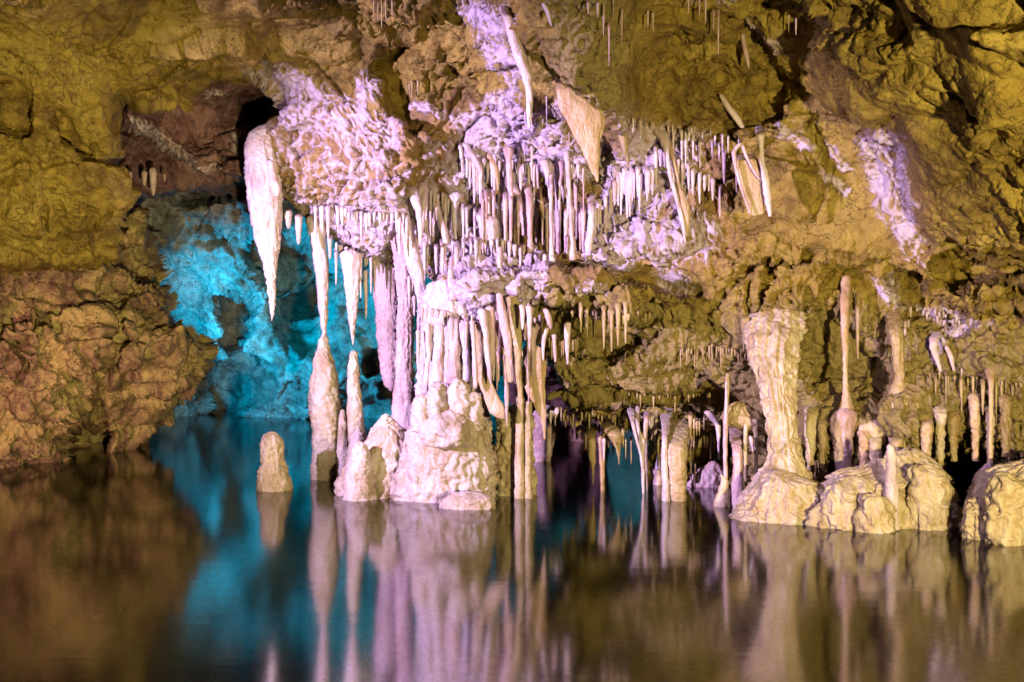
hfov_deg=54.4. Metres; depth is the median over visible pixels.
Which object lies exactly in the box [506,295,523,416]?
stalactite
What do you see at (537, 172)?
stalactite
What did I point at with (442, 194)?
stalactite
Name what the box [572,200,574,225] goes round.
stalactite
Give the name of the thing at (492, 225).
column
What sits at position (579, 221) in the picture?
stalactite
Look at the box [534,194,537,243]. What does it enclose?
stalactite
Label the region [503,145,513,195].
stalactite
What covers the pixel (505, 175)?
stalactite
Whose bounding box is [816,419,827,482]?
flowstone rib
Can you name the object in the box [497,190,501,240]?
stalactite
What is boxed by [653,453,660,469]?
stalagmite
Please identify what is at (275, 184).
stalactite
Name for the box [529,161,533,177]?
stalactite
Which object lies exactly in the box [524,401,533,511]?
column
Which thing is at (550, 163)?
stalactite
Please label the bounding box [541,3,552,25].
stalactite
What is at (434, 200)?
stalactite
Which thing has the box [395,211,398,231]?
stalactite
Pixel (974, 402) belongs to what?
flowstone rib
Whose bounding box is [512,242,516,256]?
stalactite
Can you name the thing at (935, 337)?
stalactite
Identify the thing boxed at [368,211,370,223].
stalactite
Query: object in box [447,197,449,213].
stalactite
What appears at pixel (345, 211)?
stalactite
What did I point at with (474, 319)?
stalactite
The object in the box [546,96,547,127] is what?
stalactite
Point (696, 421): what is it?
stalactite
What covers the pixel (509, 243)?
stalactite
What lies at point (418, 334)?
stalactite
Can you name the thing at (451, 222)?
stalactite
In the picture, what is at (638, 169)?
stalactite
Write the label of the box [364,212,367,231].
stalactite
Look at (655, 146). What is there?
stalactite
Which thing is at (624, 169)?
stalactite
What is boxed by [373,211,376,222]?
stalactite
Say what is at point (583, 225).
stalactite
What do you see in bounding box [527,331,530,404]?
stalactite
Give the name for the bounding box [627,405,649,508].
column
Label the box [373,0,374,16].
stalactite
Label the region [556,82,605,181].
drapery
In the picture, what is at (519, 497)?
column
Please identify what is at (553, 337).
stalactite
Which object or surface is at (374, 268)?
soda straw
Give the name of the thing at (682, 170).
stalactite
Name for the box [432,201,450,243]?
stalactite
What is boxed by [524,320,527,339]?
stalactite
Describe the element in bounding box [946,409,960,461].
flowstone rib
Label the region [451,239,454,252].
stalactite
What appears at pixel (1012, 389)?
soda straw
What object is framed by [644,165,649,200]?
stalactite
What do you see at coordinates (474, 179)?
stalactite
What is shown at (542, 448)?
flowstone
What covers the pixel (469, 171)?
stalactite
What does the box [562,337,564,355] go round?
soda straw
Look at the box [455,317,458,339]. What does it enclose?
stalactite
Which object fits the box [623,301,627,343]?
stalactite
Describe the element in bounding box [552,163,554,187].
stalactite
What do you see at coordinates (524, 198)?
stalactite
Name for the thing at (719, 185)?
stalactite
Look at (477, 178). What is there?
stalactite
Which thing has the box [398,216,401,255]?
stalactite
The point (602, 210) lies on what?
stalactite
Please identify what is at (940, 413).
stalactite
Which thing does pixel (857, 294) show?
stalactite
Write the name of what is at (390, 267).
soda straw
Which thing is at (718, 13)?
stalactite
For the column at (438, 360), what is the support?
attached to the flowstone at (435, 295)
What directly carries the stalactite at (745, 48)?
attached to the cave wall at (894, 148)
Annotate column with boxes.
[390,233,415,429]
[417,306,420,329]
[422,323,430,393]
[430,323,443,382]
[443,325,448,384]
[446,314,460,383]
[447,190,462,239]
[456,300,470,387]
[459,192,464,219]
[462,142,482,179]
[472,206,498,252]
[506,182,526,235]
[513,397,524,511]
[523,180,533,253]
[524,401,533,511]
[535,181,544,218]
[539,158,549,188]
[549,171,553,255]
[554,175,560,251]
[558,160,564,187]
[563,150,574,260]
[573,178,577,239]
[598,436,604,505]
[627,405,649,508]
[645,435,648,508]
[660,407,673,517]
[667,417,688,517]
[723,381,728,478]
[726,305,817,531]
[728,426,743,510]
[743,424,747,488]
[752,418,758,473]
[838,273,854,409]
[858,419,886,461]
[886,310,919,447]
[985,368,994,465]
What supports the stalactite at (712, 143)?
attached to the cave wall at (894, 148)
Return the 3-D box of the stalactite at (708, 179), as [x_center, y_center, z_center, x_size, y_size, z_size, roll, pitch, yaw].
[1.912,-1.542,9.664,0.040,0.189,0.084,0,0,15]
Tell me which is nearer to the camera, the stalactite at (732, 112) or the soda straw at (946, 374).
the soda straw at (946, 374)
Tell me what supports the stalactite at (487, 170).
attached to the cave wall at (894, 148)
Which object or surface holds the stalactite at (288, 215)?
hanging from the cave wall at (894, 148)
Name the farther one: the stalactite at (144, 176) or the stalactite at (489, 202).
the stalactite at (144, 176)
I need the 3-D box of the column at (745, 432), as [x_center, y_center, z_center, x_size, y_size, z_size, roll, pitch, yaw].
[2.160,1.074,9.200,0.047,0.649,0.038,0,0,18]
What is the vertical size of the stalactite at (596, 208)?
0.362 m
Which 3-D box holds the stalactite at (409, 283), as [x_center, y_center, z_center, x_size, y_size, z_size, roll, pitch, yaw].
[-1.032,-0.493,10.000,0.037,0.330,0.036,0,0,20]
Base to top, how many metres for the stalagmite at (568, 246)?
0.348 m
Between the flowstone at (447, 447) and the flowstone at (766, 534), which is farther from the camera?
the flowstone at (447, 447)
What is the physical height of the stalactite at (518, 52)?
1.126 m
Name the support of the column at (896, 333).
attached to the cave wall at (894, 148)
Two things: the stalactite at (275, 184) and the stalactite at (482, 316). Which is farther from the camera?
the stalactite at (275, 184)
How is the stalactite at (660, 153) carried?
attached to the cave wall at (894, 148)
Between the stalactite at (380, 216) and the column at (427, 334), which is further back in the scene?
the stalactite at (380, 216)
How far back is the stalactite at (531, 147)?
9.82 m
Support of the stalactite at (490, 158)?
hanging from the cave wall at (894, 148)
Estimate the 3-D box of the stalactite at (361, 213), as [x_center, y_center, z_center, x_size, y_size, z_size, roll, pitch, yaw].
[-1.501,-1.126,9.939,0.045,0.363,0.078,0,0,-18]
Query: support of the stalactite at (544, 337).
hanging from the cave wall at (894, 148)
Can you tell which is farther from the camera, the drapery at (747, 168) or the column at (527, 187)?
the column at (527, 187)
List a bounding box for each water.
[0,468,1023,681]
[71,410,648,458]
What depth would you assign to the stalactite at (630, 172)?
9.76 m
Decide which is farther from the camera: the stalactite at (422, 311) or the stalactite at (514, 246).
the stalactite at (514, 246)
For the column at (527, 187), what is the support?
attached to the cave wall at (894, 148)
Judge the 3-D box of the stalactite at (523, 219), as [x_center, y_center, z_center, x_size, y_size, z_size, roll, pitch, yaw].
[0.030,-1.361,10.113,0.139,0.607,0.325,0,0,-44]
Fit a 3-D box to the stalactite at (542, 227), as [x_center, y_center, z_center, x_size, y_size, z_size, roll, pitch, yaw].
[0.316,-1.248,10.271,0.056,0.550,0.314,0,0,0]
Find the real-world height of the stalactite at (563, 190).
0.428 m
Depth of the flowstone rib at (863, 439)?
8.86 m
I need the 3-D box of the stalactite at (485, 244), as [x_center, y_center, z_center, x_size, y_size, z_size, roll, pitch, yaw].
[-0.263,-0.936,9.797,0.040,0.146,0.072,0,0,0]
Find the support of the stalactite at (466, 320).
attached to the flowstone at (435, 295)
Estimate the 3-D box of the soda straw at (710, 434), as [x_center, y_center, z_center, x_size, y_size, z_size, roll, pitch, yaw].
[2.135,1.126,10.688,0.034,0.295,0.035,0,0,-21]
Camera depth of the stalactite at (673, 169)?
9.60 m
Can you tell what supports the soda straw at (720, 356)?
attached to the cave wall at (894, 148)
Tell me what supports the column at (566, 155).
attached to the cave wall at (894, 148)
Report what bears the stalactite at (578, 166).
attached to the cave wall at (894, 148)
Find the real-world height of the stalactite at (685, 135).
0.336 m
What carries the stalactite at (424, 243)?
attached to the cave wall at (894, 148)
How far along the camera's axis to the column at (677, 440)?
9.31 m
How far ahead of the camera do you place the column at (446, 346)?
9.48 m
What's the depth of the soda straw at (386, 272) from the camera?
10.90 m
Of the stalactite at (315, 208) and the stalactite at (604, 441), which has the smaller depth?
the stalactite at (604, 441)
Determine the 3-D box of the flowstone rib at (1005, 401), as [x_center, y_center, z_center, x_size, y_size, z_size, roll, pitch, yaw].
[4.234,0.715,8.545,0.138,0.561,0.202,0,0,17]
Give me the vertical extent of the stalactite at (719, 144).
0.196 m
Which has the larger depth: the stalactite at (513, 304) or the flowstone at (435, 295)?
the flowstone at (435, 295)
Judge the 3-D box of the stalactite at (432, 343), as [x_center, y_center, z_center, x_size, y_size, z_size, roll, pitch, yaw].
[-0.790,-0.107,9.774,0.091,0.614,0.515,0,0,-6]
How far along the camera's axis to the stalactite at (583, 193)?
9.78 m
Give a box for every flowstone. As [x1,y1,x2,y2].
[329,413,406,523]
[384,378,500,534]
[408,304,534,448]
[416,278,470,341]
[437,491,497,524]
[493,404,538,527]
[532,405,561,490]
[648,465,661,498]
[686,461,723,500]
[720,401,766,435]
[722,469,824,583]
[801,448,962,592]
[830,408,857,470]
[947,459,1023,599]
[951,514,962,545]
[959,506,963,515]
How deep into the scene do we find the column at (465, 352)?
9.47 m
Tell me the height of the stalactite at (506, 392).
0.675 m
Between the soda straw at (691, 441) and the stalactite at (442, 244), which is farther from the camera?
the soda straw at (691, 441)
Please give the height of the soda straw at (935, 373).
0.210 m
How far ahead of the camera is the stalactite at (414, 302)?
9.99 m
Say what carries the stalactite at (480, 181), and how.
attached to the cave wall at (894, 148)
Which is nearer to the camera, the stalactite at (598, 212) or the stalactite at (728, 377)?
the stalactite at (728, 377)
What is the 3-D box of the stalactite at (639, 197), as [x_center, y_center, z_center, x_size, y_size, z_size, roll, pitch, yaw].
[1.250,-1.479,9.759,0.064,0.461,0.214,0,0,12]
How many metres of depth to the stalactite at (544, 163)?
9.83 m
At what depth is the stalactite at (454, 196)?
9.91 m
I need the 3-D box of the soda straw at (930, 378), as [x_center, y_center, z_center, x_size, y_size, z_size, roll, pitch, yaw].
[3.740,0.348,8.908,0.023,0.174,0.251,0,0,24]
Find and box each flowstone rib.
[803,405,818,473]
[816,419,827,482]
[857,430,870,464]
[869,437,882,460]
[891,435,903,450]
[920,418,933,455]
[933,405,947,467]
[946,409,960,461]
[967,392,980,461]
[984,405,995,462]
[997,393,1014,457]
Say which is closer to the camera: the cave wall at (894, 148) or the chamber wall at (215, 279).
the cave wall at (894, 148)
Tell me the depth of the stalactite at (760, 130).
8.88 m
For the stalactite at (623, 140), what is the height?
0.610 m
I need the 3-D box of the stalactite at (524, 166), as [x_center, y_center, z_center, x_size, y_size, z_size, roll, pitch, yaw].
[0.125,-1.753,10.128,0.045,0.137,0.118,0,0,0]
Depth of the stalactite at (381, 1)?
8.51 m
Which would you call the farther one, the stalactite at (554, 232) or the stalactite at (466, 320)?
the stalactite at (554, 232)
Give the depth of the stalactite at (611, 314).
9.01 m
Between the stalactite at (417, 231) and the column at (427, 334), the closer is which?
the column at (427, 334)
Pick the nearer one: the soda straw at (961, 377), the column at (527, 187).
the soda straw at (961, 377)
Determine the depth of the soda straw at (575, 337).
9.49 m
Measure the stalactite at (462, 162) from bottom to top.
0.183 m
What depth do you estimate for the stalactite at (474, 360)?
9.23 m
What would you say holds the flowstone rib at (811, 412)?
attached to the cave wall at (894, 148)
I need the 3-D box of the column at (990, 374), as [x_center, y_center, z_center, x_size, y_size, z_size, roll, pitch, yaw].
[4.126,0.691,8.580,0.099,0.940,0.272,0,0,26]
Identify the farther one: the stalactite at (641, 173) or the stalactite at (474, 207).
the stalactite at (474, 207)
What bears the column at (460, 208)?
attached to the cave wall at (894, 148)
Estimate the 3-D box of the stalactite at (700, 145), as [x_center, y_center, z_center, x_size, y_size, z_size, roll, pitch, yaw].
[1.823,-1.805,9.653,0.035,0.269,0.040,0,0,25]
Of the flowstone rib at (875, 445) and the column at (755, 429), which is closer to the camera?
the flowstone rib at (875, 445)
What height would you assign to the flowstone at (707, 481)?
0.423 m
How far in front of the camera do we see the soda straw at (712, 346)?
9.64 m
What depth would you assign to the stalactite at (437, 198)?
9.89 m
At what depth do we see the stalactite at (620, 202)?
9.85 m
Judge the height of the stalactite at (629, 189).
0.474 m
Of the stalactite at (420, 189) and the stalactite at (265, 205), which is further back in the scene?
the stalactite at (265, 205)
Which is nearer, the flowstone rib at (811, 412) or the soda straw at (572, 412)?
the flowstone rib at (811, 412)
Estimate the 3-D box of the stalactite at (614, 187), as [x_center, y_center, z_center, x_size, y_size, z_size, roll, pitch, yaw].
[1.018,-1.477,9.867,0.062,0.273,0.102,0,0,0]
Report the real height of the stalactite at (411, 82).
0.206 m
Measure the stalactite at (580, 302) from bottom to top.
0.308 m
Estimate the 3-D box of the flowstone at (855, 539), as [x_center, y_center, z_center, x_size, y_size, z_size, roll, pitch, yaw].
[3.028,1.497,8.203,1.460,1.206,0.993,0,0,0]
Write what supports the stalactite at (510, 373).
hanging from the cave wall at (894, 148)
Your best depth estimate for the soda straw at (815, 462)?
9.27 m
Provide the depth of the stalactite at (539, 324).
9.40 m
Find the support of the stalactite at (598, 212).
attached to the cave wall at (894, 148)
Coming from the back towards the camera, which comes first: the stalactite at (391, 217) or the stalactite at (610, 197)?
the stalactite at (610, 197)
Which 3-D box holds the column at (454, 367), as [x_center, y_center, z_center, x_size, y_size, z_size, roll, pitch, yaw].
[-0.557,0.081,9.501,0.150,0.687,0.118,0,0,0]
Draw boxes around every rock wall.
[0,204,219,555]
[116,125,246,210]
[508,365,613,511]
[637,434,743,504]
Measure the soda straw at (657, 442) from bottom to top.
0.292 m
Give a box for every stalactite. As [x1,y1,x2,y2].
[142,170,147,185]
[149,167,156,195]
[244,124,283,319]
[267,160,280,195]
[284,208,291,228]
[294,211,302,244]
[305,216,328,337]
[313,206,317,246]
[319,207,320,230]
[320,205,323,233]
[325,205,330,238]
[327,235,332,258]
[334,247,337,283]
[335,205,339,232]
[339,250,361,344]
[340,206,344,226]
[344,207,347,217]
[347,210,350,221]
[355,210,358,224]
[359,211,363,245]
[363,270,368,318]
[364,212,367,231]
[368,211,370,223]
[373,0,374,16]
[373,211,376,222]
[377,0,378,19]
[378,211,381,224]
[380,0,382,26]
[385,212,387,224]
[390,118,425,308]
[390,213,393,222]
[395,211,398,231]
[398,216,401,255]
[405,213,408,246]
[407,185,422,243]
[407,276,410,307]
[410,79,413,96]
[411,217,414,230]
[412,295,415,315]
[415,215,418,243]
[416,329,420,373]
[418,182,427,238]
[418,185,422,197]
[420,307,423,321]
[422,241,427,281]
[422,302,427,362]
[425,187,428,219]
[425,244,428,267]
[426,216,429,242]
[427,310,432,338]
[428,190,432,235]
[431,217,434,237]
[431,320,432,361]
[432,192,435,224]
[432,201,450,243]
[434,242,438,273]
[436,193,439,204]
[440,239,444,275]
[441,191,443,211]
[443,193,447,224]
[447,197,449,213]
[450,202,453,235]
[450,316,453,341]
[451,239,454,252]
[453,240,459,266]
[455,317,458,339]
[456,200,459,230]
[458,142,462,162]
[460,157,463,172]
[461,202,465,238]
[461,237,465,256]
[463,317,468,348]
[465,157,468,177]
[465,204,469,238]
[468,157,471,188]
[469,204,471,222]
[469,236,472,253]
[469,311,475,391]
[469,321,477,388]
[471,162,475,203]
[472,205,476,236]
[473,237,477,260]
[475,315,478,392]
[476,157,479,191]
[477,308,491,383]
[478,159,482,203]
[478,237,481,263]
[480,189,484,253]
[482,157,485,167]
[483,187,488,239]
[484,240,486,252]
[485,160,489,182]
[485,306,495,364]
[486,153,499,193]
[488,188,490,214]
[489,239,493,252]
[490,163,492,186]
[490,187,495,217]
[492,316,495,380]
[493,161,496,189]
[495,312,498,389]
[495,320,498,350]
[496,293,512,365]
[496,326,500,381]
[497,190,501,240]
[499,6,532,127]
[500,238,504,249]
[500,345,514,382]
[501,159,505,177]
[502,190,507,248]
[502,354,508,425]
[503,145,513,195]
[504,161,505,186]
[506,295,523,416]
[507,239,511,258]
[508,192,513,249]
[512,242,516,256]
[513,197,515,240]
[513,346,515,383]
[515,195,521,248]
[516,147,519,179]
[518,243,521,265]
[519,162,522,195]
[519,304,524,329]
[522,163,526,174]
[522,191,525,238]
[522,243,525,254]
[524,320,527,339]
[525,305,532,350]
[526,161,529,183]
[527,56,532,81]
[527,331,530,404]
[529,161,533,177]
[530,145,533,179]
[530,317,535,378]
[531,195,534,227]
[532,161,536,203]
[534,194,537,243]
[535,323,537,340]
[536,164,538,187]
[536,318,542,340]
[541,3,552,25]
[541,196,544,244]
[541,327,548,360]
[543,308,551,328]
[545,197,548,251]
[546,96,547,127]
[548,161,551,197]
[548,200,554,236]
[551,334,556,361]
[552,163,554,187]
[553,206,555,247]
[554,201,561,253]
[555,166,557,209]
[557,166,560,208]
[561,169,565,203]
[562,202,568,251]
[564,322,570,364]
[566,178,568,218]
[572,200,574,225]
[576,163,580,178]
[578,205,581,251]
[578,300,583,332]
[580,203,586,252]
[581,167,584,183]
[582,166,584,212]
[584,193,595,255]
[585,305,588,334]
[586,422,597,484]
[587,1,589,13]
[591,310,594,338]
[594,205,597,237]
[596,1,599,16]
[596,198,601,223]
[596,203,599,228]
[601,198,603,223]
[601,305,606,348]
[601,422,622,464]
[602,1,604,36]
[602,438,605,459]
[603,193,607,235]
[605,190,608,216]
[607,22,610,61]
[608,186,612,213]
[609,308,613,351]
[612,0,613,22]
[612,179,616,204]
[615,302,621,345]
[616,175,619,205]
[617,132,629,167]
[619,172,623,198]
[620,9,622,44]
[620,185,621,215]
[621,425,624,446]
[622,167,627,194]
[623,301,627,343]
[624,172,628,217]
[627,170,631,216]
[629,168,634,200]
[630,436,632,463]
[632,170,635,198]
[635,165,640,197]
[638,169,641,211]
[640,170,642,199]
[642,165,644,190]
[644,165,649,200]
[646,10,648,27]
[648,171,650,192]
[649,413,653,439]
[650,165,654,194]
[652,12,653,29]
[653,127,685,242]
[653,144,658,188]
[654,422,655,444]
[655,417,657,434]
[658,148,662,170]
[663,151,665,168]
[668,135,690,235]
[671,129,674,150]
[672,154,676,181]
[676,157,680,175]
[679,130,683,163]
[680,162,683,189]
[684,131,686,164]
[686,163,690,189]
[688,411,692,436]
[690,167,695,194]
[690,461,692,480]
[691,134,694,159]
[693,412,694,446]
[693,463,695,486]
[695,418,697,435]
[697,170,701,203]
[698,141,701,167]
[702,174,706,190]
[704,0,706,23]
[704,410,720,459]
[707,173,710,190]
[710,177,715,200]
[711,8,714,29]
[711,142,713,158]
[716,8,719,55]
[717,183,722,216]
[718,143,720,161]
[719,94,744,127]
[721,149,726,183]
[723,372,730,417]
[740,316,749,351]
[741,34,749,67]
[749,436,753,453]
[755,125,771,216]
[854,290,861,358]
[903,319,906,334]
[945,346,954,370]
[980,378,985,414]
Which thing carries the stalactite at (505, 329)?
hanging from the cave wall at (894, 148)
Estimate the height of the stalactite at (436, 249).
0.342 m
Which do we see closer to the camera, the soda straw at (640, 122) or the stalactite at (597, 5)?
the stalactite at (597, 5)
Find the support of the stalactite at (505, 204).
attached to the cave wall at (894, 148)
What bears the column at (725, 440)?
attached to the cave wall at (894, 148)
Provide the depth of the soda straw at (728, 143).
9.60 m
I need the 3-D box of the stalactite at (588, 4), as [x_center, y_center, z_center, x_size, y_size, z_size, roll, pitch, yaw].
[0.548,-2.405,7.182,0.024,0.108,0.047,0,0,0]
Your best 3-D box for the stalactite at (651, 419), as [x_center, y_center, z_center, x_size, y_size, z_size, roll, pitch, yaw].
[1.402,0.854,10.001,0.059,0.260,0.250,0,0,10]
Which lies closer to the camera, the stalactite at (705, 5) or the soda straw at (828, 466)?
the stalactite at (705, 5)
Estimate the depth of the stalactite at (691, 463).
10.19 m
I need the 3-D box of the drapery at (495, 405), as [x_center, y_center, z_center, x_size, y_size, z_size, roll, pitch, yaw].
[-0.219,0.288,9.350,0.381,0.898,0.056,0,0,0]
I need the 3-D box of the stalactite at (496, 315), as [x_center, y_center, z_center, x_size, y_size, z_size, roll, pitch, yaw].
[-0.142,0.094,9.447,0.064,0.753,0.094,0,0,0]
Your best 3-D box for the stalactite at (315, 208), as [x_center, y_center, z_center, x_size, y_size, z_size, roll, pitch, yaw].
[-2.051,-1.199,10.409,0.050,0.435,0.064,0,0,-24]
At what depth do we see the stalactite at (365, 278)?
10.58 m
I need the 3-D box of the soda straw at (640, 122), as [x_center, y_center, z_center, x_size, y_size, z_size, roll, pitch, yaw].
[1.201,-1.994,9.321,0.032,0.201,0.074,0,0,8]
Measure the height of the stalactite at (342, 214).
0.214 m
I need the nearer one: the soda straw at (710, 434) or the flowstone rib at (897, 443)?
the flowstone rib at (897, 443)
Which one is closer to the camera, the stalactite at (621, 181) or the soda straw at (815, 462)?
the soda straw at (815, 462)
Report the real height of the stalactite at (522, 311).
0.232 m
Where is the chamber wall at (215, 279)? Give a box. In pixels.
[120,191,640,473]
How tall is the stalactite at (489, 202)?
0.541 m
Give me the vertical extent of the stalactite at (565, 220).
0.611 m
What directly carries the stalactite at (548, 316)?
hanging from the cave wall at (894, 148)
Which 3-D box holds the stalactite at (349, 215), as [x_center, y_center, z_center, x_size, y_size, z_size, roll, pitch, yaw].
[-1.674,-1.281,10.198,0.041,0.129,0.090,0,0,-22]
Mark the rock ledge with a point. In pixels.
(208, 135)
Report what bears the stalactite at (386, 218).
attached to the cave wall at (894, 148)
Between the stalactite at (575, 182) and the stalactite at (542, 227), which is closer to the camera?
the stalactite at (575, 182)
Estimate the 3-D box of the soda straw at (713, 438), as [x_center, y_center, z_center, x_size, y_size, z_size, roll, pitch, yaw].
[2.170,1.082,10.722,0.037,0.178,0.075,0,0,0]
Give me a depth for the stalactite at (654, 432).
9.90 m
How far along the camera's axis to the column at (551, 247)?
9.65 m
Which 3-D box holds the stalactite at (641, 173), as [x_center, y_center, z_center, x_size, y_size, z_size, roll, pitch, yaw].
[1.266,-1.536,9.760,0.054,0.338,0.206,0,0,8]
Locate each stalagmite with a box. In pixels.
[254,431,295,513]
[307,335,341,508]
[336,409,348,477]
[341,441,377,512]
[345,350,366,464]
[447,268,456,300]
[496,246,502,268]
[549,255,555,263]
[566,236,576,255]
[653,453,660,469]
[712,474,730,522]
[884,444,899,529]
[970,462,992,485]
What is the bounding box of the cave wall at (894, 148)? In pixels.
[0,0,1023,506]
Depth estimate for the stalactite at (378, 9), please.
8.57 m
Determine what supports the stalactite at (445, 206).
attached to the cave wall at (894, 148)
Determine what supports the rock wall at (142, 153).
on the rock wall at (116, 357)
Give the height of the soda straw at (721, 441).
0.493 m
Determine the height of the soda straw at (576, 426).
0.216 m
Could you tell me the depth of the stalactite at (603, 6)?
7.39 m
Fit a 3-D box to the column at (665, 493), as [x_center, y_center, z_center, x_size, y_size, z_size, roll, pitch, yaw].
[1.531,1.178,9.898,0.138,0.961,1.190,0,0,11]
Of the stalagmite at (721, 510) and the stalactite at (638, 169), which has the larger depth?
the stalactite at (638, 169)
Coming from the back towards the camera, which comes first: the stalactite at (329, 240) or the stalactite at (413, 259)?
the stalactite at (329, 240)
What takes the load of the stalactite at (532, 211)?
attached to the cave wall at (894, 148)
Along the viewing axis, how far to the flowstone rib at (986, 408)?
8.60 m
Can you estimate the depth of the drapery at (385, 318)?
11.25 m
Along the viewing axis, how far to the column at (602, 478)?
9.93 m
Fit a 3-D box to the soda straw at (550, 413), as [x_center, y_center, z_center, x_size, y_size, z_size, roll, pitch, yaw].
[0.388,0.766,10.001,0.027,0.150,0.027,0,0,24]
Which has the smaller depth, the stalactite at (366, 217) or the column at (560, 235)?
the stalactite at (366, 217)
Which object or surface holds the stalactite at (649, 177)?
attached to the cave wall at (894, 148)
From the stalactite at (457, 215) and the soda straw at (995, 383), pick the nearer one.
the soda straw at (995, 383)
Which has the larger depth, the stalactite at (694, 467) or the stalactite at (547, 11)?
the stalactite at (694, 467)
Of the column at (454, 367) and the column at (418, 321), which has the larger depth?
the column at (418, 321)
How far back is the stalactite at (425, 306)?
9.53 m
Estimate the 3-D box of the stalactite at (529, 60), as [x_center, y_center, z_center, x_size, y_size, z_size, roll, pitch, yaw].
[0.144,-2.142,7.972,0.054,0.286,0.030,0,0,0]
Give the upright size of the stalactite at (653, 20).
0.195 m
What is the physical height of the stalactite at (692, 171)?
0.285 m
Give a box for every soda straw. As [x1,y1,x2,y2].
[359,252,362,297]
[369,257,372,291]
[373,260,375,292]
[385,264,387,288]
[389,264,391,305]
[549,410,551,424]
[550,337,552,359]
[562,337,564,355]
[571,411,573,428]
[574,336,576,357]
[575,420,577,439]
[584,429,586,448]
[639,118,641,137]
[657,432,658,452]
[674,395,675,410]
[690,435,692,460]
[694,346,695,368]
[709,432,711,458]
[711,342,713,361]
[712,433,714,449]
[720,346,721,366]
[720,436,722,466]
[721,133,723,153]
[727,135,728,151]
[814,460,816,476]
[826,460,829,474]
[929,370,930,388]
[934,372,936,395]
[944,370,947,406]
[947,372,949,396]
[960,373,962,415]
[971,374,974,393]
[994,381,997,422]
[1011,383,1013,413]
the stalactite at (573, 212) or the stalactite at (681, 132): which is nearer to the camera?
the stalactite at (681, 132)
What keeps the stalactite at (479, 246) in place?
attached to the cave wall at (894, 148)
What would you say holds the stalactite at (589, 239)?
attached to the cave wall at (894, 148)
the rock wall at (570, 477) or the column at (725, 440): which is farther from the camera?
the rock wall at (570, 477)
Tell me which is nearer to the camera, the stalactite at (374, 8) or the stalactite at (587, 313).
the stalactite at (374, 8)
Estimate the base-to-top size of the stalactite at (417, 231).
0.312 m
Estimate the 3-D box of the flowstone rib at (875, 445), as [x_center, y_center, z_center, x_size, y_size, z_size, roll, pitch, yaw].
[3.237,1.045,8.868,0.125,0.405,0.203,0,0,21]
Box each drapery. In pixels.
[372,262,397,390]
[468,325,508,418]
[522,344,546,438]
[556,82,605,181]
[731,143,763,215]
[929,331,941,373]
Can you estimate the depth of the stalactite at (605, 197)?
9.89 m
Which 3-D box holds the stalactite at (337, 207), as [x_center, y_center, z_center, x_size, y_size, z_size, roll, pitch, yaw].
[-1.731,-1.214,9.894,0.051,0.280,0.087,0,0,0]
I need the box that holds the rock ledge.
[121,77,286,200]
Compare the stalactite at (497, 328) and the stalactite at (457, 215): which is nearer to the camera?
the stalactite at (497, 328)
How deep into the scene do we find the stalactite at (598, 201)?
9.97 m
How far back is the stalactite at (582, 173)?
9.77 m
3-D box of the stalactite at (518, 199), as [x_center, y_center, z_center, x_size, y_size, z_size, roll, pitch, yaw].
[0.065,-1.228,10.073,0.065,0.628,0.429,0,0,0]
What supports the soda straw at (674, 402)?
attached to the cave wall at (894, 148)
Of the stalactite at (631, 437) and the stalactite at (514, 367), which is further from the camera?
the stalactite at (631, 437)
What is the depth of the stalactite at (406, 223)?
9.73 m
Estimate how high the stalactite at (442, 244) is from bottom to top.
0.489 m
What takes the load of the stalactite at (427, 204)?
attached to the cave wall at (894, 148)
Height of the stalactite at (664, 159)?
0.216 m
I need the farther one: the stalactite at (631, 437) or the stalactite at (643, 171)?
the stalactite at (631, 437)
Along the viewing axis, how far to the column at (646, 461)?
9.99 m
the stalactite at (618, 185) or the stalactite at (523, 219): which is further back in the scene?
the stalactite at (523, 219)
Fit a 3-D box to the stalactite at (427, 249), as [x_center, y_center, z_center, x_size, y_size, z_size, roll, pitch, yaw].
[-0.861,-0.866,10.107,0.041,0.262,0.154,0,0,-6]
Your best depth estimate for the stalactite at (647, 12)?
8.47 m
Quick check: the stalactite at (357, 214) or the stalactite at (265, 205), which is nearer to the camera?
the stalactite at (357, 214)
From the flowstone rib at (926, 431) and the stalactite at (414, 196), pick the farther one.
the stalactite at (414, 196)
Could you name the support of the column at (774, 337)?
on the flowstone at (766, 534)
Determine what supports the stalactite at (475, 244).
attached to the cave wall at (894, 148)
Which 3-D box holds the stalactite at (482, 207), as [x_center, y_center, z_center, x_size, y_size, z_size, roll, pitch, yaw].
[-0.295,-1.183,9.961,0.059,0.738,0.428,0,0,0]
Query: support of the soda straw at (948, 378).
attached to the cave wall at (894, 148)
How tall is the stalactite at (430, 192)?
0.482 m

